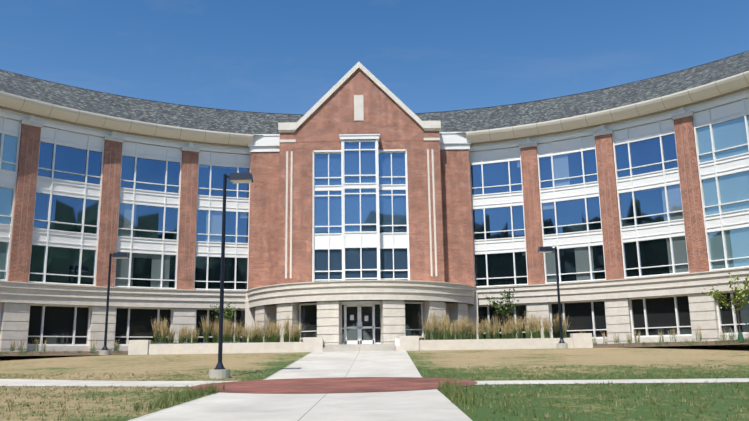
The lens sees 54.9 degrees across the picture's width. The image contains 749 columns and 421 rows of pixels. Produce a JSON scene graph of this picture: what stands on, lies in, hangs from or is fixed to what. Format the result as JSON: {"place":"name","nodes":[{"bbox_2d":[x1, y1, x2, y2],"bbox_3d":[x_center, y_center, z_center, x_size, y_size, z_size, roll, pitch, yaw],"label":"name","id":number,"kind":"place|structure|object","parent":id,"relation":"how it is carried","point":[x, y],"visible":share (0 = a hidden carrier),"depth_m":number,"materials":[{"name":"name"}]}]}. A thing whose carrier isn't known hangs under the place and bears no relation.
{"place":"outdoors","nodes":[
{"label":"outdoors","id":0,"kind":"place"},
{"bbox_2d":[8,116,708,289],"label":"brick pilasters","id":1,"kind":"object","parent":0,"point":[185,281],"visible":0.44,"depth_m":44.15,"materials":[{"name":"red brick"}]},
{"bbox_2d":[16,126,700,274],"bbox_3d":[-0.879,-0.756,42.272,44.505,7.720,9.773,-1,-12,-1],"label":"building pier inlay","id":2,"kind":"object","parent":1,"relation":"attached to","point":[528,196],"visible":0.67,"depth_m":44.27,"materials":[{"name":"red brick"}]},
{"bbox_2d":[248,68,474,289],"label":"brick facade","id":3,"kind":"structure","parent":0,"point":[387,118],"depth_m":47.56,"materials":[{"name":"red brick"}]},
{"bbox_2d":[0,346,748,420],"bbox_3d":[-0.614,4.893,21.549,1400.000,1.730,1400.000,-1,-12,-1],"label":"lawn","id":4,"kind":"structure","parent":0,"point":[490,359],"depth_m":24.97,"materials":[{"name":"green plant"}]},
{"bbox_2d":[99,350,110,354],"bbox_3d":[-14.942,7.980,39.916,0.600,0.480,0.600,-1,-12,-1],"label":"lamp footing","id":5,"kind":"object","parent":4,"relation":"on","point":[104,352],"visible":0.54,"depth_m":39.70,"materials":[{"name":"concrete"}]},
{"bbox_2d":[101,253,128,349],"bbox_3d":[-14.581,5.086,40.516,1.190,5.420,0.520,-1,-12,-1],"label":"lamp pole","id":6,"kind":"object","parent":5,"relation":"on","point":[108,292],"visible":0.88,"depth_m":40.56,"materials":[{"name":"black metal"}]},
{"bbox_2d":[209,369,229,378],"bbox_3d":[-5.313,5.697,24.723,0.720,0.480,0.720,-1,-12,-1],"label":"lamp footing","id":7,"kind":"object","parent":4,"relation":"on","point":[219,373],"visible":0.5,"depth_m":24.45,"materials":[{"name":"beige concrete"}]},
{"bbox_2d":[214,172,253,369],"bbox_3d":[-4.964,2.068,25.475,1.190,6.920,0.520,-1,-12,-1],"label":"lamp","id":8,"kind":"object","parent":7,"relation":"on","point":[243,175],"visible":1,"depth_m":25.49,"materials":[{"name":"black metal"}]},
{"bbox_2d":[230,179,252,182],"bbox_3d":[-4.816,-1.056,26.121,0.740,0.035,0.460,-1,-12,-1],"label":"lamp lens","id":9,"kind":"object","parent":8,"relation":"attached to","point":[241,180],"visible":0.9,"depth_m":26.05,"materials":[{"name":"beige glass"}]},
{"bbox_2d":[323,343,394,351],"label":"entrance steps","id":10,"kind":"structure","parent":4,"relation":"on","point":[353,347],"depth_m":40.32,"materials":[{"name":"grey concrete"}]},
{"bbox_2d":[128,333,592,354],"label":"planter walls","id":11,"kind":"structure","parent":4,"relation":"on","point":[316,344],"depth_m":40.38,"materials":[{"name":"concrete"}]},
{"bbox_2d":[0,51,746,290],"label":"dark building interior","id":12,"kind":"object","parent":4,"relation":"on","point":[414,113],"visible":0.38,"depth_m":53.76,"materials":[{"name":"black"}]},
{"bbox_2d":[0,62,748,357],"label":"limestone building","id":13,"kind":"structure","parent":4,"relation":"on","point":[281,302],"depth_m":42.83,"materials":[{"name":"beige stone"}]},
{"bbox_2d":[342,303,380,343],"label":"entrance doors","id":14,"kind":"structure","parent":13,"relation":"in","point":[359,327],"depth_m":42.36,"materials":[{"name":"silver metal"}]},
{"bbox_2d":[342,304,380,342],"bbox_3d":[-0.881,6.660,42.427,2.760,2.220,0.010,-1,-12,-1],"label":"door glass","id":15,"kind":"object","parent":14,"relation":"in","point":[352,334],"visible":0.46,"depth_m":42.43,"materials":[{"name":"black glass"}]},
{"bbox_2d":[350,315,367,320],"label":"entrance notices","id":16,"kind":"object","parent":15,"relation":"attached to","point":[352,317],"visible":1,"depth_m":42.48,"materials":[{"name":"white paper"}]},
{"bbox_2d":[0,89,748,345],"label":"window frames","id":17,"kind":"structure","parent":13,"relation":"attached to","point":[710,113],"depth_m":45.52,"materials":[{"name":"white metal"}]},
{"bbox_2d":[29,134,688,288],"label":"windows","id":18,"kind":"structure","parent":17,"relation":"in","point":[65,261],"depth_m":45.58,"materials":[{"name":"blue glass"}]},
{"bbox_2d":[0,115,748,278],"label":"windows","id":19,"kind":"structure","parent":17,"relation":"in","point":[734,187],"depth_m":40.39,"materials":[{"name":"blue glass"}]},
{"bbox_2d":[27,292,748,343],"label":"ground-floor windows","id":20,"kind":"structure","parent":17,"relation":"in","point":[58,321],"depth_m":42.73,"materials":[{"name":"black glass"}]},
{"bbox_2d":[0,351,748,420],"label":"concrete path","id":21,"kind":"structure","parent":4,"relation":"on","point":[425,405],"depth_m":14.96,"materials":[{"name":"white concrete"}]},
{"bbox_2d":[189,377,477,392],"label":"brick paving","id":22,"kind":"structure","parent":21,"relation":"on","point":[341,385],"depth_m":19.52,"materials":[{"name":"red brick"}]},
{"bbox_2d":[0,363,748,420],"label":"grass blades","id":23,"kind":"object","parent":4,"relation":"on","point":[455,392],"visible":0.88,"depth_m":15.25,"materials":[{"name":"green plant"}]},
{"bbox_2d":[0,340,748,355],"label":"mulch beds","id":24,"kind":"object","parent":4,"relation":"on","point":[62,353],"visible":0.46,"depth_m":39.55,"materials":[{"name":"black soil"}]},
{"bbox_2d":[0,318,748,354],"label":"reed grass","id":25,"kind":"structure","parent":24,"relation":"on","point":[274,338],"depth_m":42.06,"materials":[{"name":"plant"}]},
{"bbox_2d":[702,273,748,331],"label":"tree","id":26,"kind":"object","parent":24,"relation":"on","point":[742,291],"depth_m":36.99,"materials":[{"name":"green plant"}]},
{"bbox_2d":[738,332,743,341],"bbox_3d":[18.572,6.414,36.571,0.314,0.450,0.314,-6,-13,21],"label":"tree trunk guard","id":27,"kind":"object","parent":24,"relation":"on","point":[740,335],"visible":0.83,"depth_m":36.49,"materials":[{"name":"green plastic"}]},
{"bbox_2d":[556,343,567,347],"bbox_3d":[10.455,7.639,40.147,0.600,0.480,0.600,-1,-12,-1],"label":"lamp footing","id":28,"kind":"object","parent":4,"relation":"on","point":[562,345],"visible":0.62,"depth_m":39.92,"materials":[{"name":"concrete"}]},
{"bbox_2d":[537,247,564,342],"bbox_3d":[10.005,4.756,40.740,1.190,5.420,0.520,-1,-12,-1],"label":"lamp pole","id":29,"kind":"object","parent":28,"relation":"on","point":[558,289],"visible":0.9,"depth_m":40.78,"materials":[{"name":"black metal"}]},
{"bbox_2d":[0,51,748,134],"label":"building roof","id":30,"kind":"structure","parent":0,"point":[240,122],"depth_m":49.42,"materials":[{"name":"grey"}]},
{"bbox_2d":[0,71,748,145],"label":"eave","id":31,"kind":"object","parent":30,"relation":"attached to","point":[673,100],"visible":0.94,"depth_m":44.76,"materials":[{"name":"beige paint"}]},
{"bbox_2d":[0,72,748,147],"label":"building gutter seams","id":32,"kind":"object","parent":31,"relation":"attached to","point":[565,131],"visible":0.38,"depth_m":45.03,"materials":[{"name":"grey metal"}]},
{"bbox_2d":[0,0,748,114],"label":"sky","id":33,"kind":"structure","parent":0,"point":[265,56],"materials":[{"name":"blue"}]},
{"bbox_2d":[485,287,518,328],"bbox_3d":[7.755,6.395,44.141,2.162,3.372,2.212,-1,-12,-1],"label":"tree","id":34,"kind":"object","parent":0,"point":[510,304],"depth_m":44.00,"materials":[{"name":"green plant"}]},
{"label":"planter soil","id":35,"kind":"structure","parent":0,"visible":0},
{"bbox_2d":[151,342,237,343],"bbox_3d":[-10.258,7.697,41.265,5.090,0.319,0.869,-1,-12,-1],"label":"flower foliage","id":36,"kind":"object","parent":35,"relation":"on","point":[193,342],"visible":0.08,"depth_m":41.03,"materials":[{"name":"green plant"}]},
{"bbox_2d":[157,342,240,343],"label":"purple flowers","id":37,"kind":"object","parent":35,"relation":"on","point":[187,342],"visible":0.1,"depth_m":41.05,"materials":[{"name":"purple plant"}]},
{"bbox_2d":[210,302,239,324],"bbox_3d":[-9.040,6.873,43.619,1.857,2.729,1.800,-1,-12,-1],"label":"planter tree","id":38,"kind":"object","parent":35,"relation":"on","point":[226,315],"depth_m":43.54,"materials":[{"name":"green plant"}]},
{"bbox_2d":[11,310,735,346],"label":"reed grass plumes","id":39,"kind":"object","parent":35,"relation":"on","point":[226,326],"visible":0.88,"depth_m":42.38,"materials":[{"name":"beige plant"}]}
]}

